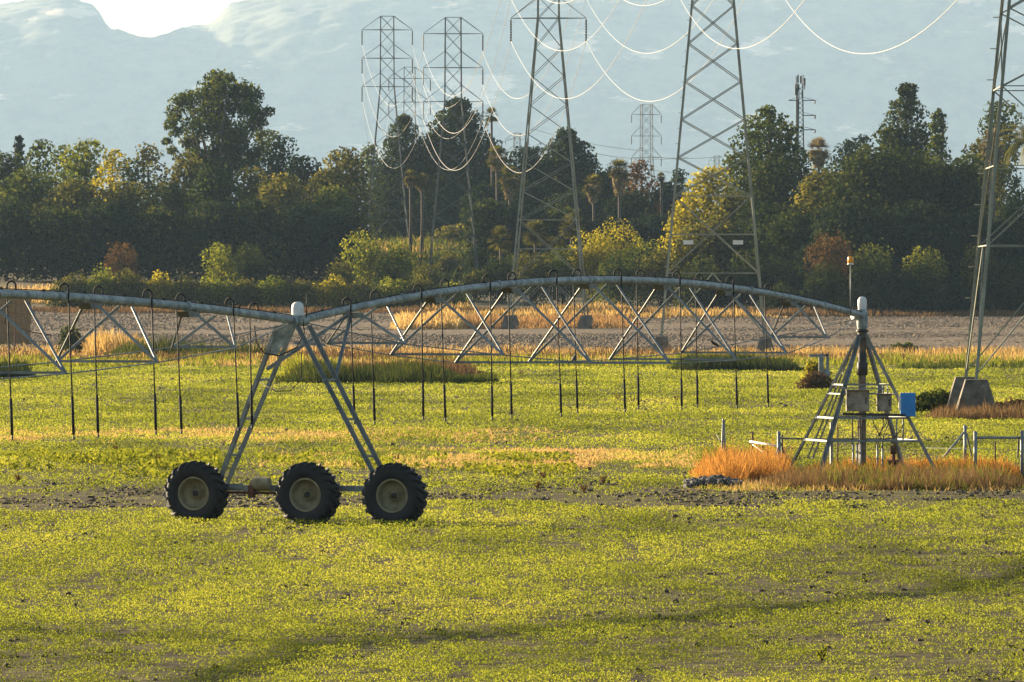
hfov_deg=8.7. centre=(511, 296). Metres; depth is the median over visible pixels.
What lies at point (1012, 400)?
bush
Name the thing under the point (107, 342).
golden tuft
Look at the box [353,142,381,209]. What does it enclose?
broadleaf tree
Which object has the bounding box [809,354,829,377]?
water outlet post
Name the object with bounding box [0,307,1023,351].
ploughed clods
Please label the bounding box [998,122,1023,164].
date palm
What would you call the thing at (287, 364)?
yellow weed tuft
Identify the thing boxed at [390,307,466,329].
golden tuft
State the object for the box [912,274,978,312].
bush
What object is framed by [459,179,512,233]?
broadleaf tree
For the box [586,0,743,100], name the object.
power line
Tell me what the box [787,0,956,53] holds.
power line
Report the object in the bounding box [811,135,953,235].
broadleaf tree
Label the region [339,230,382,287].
bush
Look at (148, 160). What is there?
broadleaf tree
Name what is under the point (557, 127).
power line
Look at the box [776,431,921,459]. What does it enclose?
pipe rail fence
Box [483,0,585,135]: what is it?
power line
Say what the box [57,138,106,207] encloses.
broadleaf tree
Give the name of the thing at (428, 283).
hedge bush
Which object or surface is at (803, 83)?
telecom mast
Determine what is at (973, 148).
broadleaf tree
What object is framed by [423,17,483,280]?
lattice pylon
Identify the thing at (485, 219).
broadleaf tree
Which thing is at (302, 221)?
broadleaf tree
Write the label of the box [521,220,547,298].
young palm
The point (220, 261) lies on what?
bush
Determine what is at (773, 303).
bush
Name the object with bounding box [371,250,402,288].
bush
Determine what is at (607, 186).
broadleaf tree
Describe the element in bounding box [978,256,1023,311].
bush
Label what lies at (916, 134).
cedar tree
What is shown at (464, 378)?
dark weed bank end
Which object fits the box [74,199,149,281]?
broadleaf tree
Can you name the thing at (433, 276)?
bush
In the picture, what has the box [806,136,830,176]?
fan palm
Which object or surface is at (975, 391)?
lattice pylon
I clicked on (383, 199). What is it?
cedar tree
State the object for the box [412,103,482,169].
power line
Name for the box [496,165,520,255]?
fan palm
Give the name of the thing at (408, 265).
bush
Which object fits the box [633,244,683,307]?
bush
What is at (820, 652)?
dock weed
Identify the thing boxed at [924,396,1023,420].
footing weeds
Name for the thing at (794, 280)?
bush
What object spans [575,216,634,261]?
broadleaf tree
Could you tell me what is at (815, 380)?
bush
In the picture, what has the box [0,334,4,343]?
hay bale
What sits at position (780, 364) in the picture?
weed bank
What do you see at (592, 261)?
bush
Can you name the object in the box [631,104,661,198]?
lattice pylon
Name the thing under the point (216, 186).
broadleaf tree
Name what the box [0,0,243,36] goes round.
sky
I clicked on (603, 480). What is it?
dock weed
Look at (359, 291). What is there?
hedge bush
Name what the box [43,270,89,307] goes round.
hedge bush
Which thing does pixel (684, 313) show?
dry grass
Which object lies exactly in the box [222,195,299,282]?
broadleaf tree
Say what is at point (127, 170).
broadleaf tree
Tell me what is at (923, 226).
broadleaf tree
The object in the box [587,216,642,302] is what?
bush
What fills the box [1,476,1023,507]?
bare track soil
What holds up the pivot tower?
on the ground at (676, 594)
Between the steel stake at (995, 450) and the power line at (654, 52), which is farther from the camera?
the power line at (654, 52)
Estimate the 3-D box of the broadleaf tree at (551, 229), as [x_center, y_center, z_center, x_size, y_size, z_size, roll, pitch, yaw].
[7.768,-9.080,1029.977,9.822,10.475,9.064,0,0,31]
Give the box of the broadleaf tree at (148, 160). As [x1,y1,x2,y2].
[123,142,169,214]
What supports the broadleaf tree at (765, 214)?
on the ground at (676, 594)
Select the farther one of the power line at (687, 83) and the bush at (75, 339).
the power line at (687, 83)
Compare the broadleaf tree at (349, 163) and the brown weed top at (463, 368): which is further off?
the broadleaf tree at (349, 163)
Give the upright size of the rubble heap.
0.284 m
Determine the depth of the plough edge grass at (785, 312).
836.07 m
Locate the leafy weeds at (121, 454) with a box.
[0,446,577,478]
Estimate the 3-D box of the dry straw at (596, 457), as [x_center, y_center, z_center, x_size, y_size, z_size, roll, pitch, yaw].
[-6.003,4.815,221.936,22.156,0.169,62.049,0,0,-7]
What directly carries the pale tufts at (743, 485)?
on the ground at (676, 594)
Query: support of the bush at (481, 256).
on the ground at (676, 594)
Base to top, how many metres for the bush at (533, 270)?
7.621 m
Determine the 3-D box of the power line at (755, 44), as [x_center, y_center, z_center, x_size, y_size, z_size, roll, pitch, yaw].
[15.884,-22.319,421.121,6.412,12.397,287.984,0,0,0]
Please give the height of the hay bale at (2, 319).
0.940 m
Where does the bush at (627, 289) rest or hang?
on the ground at (676, 594)
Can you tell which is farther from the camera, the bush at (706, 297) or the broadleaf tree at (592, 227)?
the broadleaf tree at (592, 227)
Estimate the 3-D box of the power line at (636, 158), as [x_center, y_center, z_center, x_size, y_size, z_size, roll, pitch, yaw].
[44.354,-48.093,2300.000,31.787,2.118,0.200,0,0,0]
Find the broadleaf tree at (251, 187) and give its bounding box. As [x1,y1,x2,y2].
[223,166,272,239]
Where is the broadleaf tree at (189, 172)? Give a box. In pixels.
[153,150,205,270]
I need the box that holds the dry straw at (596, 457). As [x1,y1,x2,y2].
[0,424,698,467]
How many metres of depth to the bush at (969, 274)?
851.22 m
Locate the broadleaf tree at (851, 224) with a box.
[784,201,902,287]
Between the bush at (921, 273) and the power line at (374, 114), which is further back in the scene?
the power line at (374, 114)
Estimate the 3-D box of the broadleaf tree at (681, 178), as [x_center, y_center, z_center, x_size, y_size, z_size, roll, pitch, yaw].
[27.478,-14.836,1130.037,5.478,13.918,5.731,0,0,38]
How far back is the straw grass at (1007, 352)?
542.08 m
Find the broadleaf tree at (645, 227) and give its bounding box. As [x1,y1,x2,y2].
[625,208,678,269]
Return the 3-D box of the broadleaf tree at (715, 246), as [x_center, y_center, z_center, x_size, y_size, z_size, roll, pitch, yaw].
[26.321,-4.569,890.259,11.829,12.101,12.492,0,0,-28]
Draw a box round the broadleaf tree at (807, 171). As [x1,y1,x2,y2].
[785,167,824,207]
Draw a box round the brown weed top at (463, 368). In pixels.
[341,355,485,375]
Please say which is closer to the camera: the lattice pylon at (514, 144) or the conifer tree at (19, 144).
the conifer tree at (19, 144)
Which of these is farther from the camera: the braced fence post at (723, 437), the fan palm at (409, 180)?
the fan palm at (409, 180)
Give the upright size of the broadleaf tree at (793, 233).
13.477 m
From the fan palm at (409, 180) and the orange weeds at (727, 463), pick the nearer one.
the orange weeds at (727, 463)
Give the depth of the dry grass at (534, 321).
765.75 m
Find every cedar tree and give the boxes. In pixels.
[359,113,440,241]
[377,96,515,240]
[535,126,615,216]
[871,82,938,177]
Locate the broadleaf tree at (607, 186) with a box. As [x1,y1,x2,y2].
[598,163,635,204]
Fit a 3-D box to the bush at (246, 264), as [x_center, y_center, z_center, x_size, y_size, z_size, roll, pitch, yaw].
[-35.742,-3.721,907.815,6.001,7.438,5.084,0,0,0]
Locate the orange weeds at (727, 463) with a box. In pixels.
[688,436,796,480]
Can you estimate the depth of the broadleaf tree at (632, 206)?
1077.83 m
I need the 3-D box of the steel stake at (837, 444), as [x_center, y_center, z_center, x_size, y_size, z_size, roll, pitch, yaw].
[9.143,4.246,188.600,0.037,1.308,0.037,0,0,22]
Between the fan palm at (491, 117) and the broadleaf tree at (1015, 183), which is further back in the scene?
the fan palm at (491, 117)
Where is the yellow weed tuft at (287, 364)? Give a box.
[279,352,346,375]
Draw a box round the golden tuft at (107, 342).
[76,325,146,355]
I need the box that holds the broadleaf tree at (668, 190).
[643,179,690,222]
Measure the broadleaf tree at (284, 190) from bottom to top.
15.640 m
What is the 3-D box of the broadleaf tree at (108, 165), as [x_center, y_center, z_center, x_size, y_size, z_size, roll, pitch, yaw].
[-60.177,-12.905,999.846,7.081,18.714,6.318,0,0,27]
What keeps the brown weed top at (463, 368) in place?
on the ground at (676, 594)
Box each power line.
[362,45,422,105]
[362,74,422,136]
[362,102,422,167]
[412,46,481,107]
[412,75,481,138]
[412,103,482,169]
[423,0,510,132]
[423,2,499,95]
[423,42,510,170]
[483,0,573,98]
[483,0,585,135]
[483,43,585,172]
[511,1,645,98]
[512,1,618,50]
[538,130,640,150]
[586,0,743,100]
[589,1,712,53]
[595,153,687,158]
[648,155,727,158]
[681,0,803,48]
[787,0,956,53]
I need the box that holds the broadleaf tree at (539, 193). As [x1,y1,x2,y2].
[501,180,556,234]
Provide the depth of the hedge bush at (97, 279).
861.00 m
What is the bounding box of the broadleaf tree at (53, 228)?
[12,205,100,281]
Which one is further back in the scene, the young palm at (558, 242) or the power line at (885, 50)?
the young palm at (558, 242)
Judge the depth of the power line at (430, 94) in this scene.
1034.03 m
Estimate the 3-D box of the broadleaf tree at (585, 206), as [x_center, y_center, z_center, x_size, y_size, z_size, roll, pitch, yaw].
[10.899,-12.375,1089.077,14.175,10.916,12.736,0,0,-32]
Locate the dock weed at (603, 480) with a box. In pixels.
[600,475,606,484]
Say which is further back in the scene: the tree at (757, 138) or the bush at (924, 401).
the tree at (757, 138)
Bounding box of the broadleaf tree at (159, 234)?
[120,204,196,282]
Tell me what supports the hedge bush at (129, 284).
on the ground at (676, 594)
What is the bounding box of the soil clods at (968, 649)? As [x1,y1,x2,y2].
[0,367,1023,681]
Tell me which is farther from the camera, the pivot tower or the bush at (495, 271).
the bush at (495, 271)
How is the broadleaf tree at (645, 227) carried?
on the ground at (676, 594)
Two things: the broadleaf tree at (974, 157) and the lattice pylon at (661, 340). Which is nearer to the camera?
the lattice pylon at (661, 340)
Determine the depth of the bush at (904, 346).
599.83 m
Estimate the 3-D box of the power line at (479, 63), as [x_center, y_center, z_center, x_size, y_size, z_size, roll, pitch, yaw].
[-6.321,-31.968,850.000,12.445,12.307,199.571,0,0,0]
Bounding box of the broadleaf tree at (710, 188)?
[681,162,743,236]
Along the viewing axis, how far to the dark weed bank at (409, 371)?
381.89 m
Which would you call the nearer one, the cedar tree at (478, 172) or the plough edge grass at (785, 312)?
the plough edge grass at (785, 312)
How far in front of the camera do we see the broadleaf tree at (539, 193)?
1098.10 m
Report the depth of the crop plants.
134.24 m
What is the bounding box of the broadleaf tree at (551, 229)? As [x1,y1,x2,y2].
[537,204,593,268]
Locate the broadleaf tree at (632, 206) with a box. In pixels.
[597,189,657,230]
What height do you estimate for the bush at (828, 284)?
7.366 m
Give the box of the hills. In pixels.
[0,0,1023,213]
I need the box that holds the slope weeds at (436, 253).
[352,234,674,287]
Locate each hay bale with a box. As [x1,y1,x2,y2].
[0,298,5,303]
[0,314,5,323]
[0,324,4,333]
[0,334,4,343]
[5,324,30,333]
[5,334,29,343]
[6,304,31,313]
[6,314,30,323]
[8,298,30,303]
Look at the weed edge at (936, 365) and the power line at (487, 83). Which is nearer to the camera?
the weed edge at (936, 365)
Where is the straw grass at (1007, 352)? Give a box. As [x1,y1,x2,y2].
[0,343,1023,364]
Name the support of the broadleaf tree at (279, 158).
on the ground at (676, 594)
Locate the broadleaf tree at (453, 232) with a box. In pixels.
[434,222,471,243]
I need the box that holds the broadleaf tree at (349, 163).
[317,146,375,245]
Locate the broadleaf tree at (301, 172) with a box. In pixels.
[278,154,323,203]
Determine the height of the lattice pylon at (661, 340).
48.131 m
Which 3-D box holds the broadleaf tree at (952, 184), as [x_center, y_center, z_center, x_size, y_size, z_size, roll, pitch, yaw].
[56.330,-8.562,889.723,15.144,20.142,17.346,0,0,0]
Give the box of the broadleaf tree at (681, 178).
[668,168,690,202]
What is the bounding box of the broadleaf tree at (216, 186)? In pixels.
[178,164,248,247]
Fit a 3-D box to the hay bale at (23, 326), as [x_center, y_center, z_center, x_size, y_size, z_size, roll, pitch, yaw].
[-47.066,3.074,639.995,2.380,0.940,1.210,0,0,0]
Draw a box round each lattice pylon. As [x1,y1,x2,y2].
[361,16,412,238]
[388,67,430,142]
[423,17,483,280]
[500,0,593,328]
[505,133,528,164]
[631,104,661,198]
[652,0,773,351]
[946,0,1023,410]
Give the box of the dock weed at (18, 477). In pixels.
[14,474,21,481]
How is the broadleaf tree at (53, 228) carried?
on the ground at (676, 594)
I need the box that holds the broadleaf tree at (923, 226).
[853,198,973,309]
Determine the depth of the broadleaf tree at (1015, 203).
928.65 m
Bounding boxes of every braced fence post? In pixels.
[716,419,725,451]
[942,425,972,459]
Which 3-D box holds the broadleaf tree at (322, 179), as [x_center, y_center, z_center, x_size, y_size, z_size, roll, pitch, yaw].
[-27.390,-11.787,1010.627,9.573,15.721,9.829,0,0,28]
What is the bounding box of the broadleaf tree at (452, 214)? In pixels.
[412,186,472,237]
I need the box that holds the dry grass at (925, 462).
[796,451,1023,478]
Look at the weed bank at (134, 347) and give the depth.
537.77 m
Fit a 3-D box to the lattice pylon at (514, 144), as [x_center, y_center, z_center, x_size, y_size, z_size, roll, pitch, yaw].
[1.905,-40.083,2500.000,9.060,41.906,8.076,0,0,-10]
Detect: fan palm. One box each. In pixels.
[403,169,417,250]
[414,173,428,254]
[484,107,497,183]
[486,145,506,203]
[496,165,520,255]
[582,173,603,220]
[607,156,629,227]
[656,172,665,215]
[709,156,724,215]
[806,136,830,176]
[978,128,1006,223]
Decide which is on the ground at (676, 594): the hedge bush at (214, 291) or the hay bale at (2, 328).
the hedge bush at (214, 291)
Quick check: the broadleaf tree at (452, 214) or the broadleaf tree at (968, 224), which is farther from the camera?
the broadleaf tree at (452, 214)
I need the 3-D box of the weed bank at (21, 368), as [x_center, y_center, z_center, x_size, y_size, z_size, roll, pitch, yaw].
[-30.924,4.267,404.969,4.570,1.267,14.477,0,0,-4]
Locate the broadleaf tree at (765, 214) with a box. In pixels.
[722,200,813,304]
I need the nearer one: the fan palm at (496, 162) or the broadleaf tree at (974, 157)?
the broadleaf tree at (974, 157)
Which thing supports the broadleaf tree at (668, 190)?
on the ground at (676, 594)
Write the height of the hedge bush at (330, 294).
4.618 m
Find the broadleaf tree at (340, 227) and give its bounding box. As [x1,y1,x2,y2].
[313,206,369,278]
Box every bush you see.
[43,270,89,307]
[55,325,86,352]
[82,263,121,306]
[103,240,139,287]
[105,267,150,307]
[140,269,178,300]
[167,275,209,303]
[191,270,235,307]
[200,241,236,289]
[217,277,269,307]
[226,242,268,285]
[250,275,295,307]
[278,277,324,307]
[307,273,351,307]
[319,257,357,290]
[334,279,379,307]
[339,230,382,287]
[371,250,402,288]
[372,275,415,307]
[379,238,421,287]
[399,273,438,307]
[412,260,442,287]
[423,280,471,307]
[433,250,463,278]
[463,246,489,272]
[463,269,489,301]
[483,256,515,302]
[503,252,525,277]
[509,250,556,304]
[540,244,578,305]
[566,226,615,304]
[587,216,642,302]
[590,246,647,307]
[619,236,663,306]
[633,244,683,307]
[671,254,732,309]
[715,247,767,310]
[755,279,811,311]
[761,253,814,297]
[793,371,835,389]
[801,257,849,310]
[801,359,832,378]
[803,229,852,296]
[827,273,891,311]
[845,238,894,288]
[865,266,927,312]
[889,342,917,350]
[900,244,956,309]
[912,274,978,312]
[916,386,949,413]
[956,243,1001,309]
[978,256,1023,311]
[995,396,1023,408]
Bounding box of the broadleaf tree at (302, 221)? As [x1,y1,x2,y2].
[262,199,338,280]
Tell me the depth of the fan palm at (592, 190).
1059.39 m
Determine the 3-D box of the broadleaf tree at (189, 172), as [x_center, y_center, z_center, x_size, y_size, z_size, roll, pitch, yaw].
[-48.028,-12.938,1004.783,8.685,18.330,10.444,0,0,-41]
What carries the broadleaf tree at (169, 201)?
on the ground at (676, 594)
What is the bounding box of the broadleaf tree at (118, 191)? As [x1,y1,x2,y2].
[87,180,152,270]
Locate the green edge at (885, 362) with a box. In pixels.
[0,348,1023,366]
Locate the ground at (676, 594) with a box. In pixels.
[0,228,1023,681]
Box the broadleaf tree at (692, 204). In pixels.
[657,189,715,301]
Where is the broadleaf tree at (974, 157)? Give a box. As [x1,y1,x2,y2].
[955,152,993,232]
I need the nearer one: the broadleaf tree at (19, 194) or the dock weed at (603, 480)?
the dock weed at (603, 480)
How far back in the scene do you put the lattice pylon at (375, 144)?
1134.14 m
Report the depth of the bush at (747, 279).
857.14 m
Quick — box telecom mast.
[788,75,815,186]
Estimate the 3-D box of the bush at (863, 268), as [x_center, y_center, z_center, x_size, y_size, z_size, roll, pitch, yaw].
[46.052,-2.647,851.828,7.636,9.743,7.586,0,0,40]
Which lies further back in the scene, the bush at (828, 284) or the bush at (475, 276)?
the bush at (475, 276)
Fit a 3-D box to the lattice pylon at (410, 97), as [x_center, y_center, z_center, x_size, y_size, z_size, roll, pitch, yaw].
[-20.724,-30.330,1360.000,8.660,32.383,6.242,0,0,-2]
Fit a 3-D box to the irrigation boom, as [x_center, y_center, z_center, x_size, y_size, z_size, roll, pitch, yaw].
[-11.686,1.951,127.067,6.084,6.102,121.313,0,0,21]
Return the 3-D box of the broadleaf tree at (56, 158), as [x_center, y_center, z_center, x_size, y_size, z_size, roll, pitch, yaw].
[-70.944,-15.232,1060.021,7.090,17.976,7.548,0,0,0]
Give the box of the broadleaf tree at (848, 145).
[821,134,873,184]
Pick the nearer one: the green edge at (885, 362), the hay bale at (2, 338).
the green edge at (885, 362)
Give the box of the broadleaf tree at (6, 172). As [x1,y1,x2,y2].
[0,150,32,198]
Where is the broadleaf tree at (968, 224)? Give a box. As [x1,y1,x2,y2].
[939,209,1012,310]
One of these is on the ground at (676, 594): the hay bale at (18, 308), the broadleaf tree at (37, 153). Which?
the broadleaf tree at (37, 153)
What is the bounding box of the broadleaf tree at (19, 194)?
[0,168,57,260]
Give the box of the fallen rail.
[749,441,776,450]
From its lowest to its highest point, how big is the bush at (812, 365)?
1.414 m
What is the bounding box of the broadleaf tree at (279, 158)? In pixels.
[258,134,299,191]
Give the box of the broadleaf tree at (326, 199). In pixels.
[306,184,362,274]
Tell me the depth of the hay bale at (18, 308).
639.40 m
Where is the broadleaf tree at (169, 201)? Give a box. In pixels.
[138,182,203,274]
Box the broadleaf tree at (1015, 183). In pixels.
[971,100,1023,230]
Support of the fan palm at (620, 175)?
on the ground at (676, 594)
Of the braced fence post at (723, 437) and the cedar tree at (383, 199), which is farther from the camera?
the cedar tree at (383, 199)
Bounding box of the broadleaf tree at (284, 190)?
[255,172,312,275]
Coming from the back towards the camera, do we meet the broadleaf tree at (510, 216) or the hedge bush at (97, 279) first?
the broadleaf tree at (510, 216)
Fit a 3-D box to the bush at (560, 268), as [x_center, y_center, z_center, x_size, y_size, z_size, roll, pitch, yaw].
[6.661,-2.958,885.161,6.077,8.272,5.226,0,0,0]
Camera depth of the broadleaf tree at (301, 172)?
1048.64 m
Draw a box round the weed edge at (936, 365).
[888,360,1023,368]
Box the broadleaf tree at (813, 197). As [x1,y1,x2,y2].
[789,166,857,220]
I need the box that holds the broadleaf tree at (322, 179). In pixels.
[303,166,357,230]
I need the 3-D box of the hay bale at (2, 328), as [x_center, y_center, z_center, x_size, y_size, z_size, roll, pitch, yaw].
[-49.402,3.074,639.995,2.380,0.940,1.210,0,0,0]
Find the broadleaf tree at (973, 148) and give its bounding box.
[957,135,1008,288]
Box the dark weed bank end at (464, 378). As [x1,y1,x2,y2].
[451,370,500,383]
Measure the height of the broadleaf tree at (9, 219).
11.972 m
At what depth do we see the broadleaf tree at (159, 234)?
957.79 m
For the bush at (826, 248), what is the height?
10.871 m
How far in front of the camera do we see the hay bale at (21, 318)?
639.40 m
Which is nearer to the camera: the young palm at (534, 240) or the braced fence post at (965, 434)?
the braced fence post at (965, 434)
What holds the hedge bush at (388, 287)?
on the ground at (676, 594)
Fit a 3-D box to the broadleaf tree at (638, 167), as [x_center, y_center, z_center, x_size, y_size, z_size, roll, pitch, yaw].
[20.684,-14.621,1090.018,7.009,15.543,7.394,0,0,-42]
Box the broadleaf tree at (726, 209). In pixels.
[703,190,751,297]
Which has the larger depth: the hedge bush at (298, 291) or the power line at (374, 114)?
the power line at (374, 114)
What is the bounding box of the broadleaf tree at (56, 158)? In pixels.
[41,143,73,195]
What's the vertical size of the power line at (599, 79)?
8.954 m
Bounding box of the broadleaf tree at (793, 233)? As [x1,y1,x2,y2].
[749,208,821,306]
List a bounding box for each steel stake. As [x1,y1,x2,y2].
[837,425,837,462]
[994,441,995,461]
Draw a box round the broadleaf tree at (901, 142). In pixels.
[879,131,915,165]
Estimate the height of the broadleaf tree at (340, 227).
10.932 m
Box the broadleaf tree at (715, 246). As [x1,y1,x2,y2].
[670,218,754,306]
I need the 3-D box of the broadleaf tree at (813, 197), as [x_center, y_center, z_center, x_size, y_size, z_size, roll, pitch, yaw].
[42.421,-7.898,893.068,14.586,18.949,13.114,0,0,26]
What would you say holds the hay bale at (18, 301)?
on the hay bale at (18, 308)
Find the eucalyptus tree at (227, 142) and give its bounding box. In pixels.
[160,68,279,198]
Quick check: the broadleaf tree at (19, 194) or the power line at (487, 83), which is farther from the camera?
the broadleaf tree at (19, 194)
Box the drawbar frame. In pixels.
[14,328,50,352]
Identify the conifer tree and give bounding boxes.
[12,134,25,174]
[923,108,950,175]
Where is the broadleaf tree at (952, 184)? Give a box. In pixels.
[905,156,993,271]
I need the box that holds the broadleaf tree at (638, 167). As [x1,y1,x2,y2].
[614,159,660,213]
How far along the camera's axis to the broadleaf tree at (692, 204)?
903.91 m
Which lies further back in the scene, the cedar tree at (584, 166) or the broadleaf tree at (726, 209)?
the cedar tree at (584, 166)
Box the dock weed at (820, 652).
[816,644,829,662]
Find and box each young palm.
[487,225,512,298]
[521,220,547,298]
[542,236,564,299]
[557,212,585,299]
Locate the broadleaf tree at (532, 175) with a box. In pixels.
[495,143,559,202]
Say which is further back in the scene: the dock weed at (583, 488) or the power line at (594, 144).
the power line at (594, 144)
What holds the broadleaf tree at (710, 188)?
on the ground at (676, 594)
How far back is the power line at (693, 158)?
2299.93 m
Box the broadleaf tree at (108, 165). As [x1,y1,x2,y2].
[88,148,130,208]
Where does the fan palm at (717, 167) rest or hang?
on the ground at (676, 594)
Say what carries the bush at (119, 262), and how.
on the ground at (676, 594)
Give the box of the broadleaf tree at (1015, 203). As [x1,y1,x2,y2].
[992,189,1023,263]
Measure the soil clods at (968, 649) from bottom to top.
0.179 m
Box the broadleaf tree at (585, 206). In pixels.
[539,187,608,236]
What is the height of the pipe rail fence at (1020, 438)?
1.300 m
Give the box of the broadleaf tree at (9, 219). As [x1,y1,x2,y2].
[0,200,48,280]
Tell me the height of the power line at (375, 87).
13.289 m
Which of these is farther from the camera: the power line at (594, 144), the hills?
the hills
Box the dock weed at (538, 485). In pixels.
[533,480,540,489]
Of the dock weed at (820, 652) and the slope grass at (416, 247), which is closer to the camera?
the dock weed at (820, 652)
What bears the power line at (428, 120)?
hanging from the lattice pylon at (375, 144)
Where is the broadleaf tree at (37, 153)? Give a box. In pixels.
[20,139,55,212]
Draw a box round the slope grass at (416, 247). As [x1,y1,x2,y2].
[366,235,637,270]
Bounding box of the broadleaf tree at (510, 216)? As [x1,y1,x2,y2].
[488,203,550,262]
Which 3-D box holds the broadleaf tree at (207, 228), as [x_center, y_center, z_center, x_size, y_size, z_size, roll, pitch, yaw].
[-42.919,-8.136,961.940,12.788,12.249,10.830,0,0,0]
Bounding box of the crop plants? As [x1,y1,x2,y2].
[0,364,1023,681]
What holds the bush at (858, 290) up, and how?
on the ground at (676, 594)
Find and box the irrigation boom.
[0,256,863,524]
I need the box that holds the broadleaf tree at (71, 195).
[32,178,101,273]
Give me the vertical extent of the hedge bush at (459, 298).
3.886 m
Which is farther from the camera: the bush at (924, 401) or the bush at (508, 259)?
the bush at (508, 259)
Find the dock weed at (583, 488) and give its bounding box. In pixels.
[580,484,586,492]
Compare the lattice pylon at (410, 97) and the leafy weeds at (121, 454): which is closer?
the leafy weeds at (121, 454)
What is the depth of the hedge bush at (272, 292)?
860.94 m
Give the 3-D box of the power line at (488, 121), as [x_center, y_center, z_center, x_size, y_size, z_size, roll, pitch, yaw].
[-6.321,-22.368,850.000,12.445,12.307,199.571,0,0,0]
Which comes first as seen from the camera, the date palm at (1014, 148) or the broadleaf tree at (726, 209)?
the date palm at (1014, 148)
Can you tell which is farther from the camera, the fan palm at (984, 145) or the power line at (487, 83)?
the fan palm at (984, 145)
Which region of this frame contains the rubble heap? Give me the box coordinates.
[682,474,742,487]
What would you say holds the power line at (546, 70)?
hanging from the lattice pylon at (585, 322)
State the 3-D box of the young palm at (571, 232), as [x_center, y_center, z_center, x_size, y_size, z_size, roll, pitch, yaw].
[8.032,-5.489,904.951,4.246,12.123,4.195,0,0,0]
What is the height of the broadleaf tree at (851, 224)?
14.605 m
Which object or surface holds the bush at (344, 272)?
on the ground at (676, 594)
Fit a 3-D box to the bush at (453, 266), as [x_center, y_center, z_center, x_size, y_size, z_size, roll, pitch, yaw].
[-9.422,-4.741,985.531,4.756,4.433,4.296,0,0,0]
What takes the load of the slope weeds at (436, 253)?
on the ground at (676, 594)
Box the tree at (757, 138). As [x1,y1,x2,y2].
[717,104,813,236]
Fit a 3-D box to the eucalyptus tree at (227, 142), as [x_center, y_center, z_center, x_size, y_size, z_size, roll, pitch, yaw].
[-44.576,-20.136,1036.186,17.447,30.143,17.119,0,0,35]
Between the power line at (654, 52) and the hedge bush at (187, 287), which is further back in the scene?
the hedge bush at (187, 287)
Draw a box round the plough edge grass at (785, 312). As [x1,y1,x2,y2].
[32,303,1023,316]
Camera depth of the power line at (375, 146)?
1047.08 m
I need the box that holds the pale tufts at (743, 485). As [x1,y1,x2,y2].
[675,477,1020,491]
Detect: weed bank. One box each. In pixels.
[0,357,35,378]
[104,332,280,357]
[275,355,466,383]
[665,348,806,370]
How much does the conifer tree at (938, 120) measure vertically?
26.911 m
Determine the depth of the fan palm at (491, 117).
1149.82 m
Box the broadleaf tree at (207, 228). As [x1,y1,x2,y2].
[170,198,249,280]
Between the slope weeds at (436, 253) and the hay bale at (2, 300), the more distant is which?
the slope weeds at (436, 253)
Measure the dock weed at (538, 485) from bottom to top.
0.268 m
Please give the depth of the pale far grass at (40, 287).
916.14 m
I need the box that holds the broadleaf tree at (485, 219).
[450,197,511,259]
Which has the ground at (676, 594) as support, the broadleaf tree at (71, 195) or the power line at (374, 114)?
the broadleaf tree at (71, 195)
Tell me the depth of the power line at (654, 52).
673.11 m
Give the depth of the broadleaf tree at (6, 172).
1048.76 m
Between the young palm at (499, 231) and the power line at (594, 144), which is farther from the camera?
the power line at (594, 144)
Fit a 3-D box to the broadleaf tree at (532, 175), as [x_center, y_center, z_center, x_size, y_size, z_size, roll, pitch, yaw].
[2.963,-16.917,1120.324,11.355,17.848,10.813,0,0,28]
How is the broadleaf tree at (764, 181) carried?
on the ground at (676, 594)
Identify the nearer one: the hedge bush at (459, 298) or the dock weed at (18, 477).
the dock weed at (18, 477)
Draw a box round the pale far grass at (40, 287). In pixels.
[0,283,56,303]
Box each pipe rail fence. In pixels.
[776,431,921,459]
[948,431,1023,476]
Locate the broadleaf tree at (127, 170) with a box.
[118,157,155,214]
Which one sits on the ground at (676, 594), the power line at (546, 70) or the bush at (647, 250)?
the bush at (647, 250)
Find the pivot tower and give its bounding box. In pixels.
[791,297,934,469]
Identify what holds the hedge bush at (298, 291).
on the ground at (676, 594)
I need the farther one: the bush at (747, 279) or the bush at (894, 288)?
the bush at (747, 279)
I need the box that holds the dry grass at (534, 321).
[462,312,643,328]
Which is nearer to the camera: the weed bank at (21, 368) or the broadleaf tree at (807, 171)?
the weed bank at (21, 368)
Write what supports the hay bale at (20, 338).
on the ground at (676, 594)
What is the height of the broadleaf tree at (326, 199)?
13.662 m
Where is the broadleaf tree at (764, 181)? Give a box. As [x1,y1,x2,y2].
[739,156,808,254]
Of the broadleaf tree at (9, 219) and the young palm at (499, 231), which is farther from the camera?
the broadleaf tree at (9, 219)
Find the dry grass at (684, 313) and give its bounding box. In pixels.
[385,300,785,317]
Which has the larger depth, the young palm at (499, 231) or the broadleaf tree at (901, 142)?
the broadleaf tree at (901, 142)
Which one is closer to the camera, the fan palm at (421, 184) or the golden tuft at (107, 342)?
the golden tuft at (107, 342)
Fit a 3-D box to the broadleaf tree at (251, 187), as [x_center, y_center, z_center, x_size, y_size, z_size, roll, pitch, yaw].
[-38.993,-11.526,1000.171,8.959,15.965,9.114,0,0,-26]
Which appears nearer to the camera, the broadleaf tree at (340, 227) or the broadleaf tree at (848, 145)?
the broadleaf tree at (340, 227)

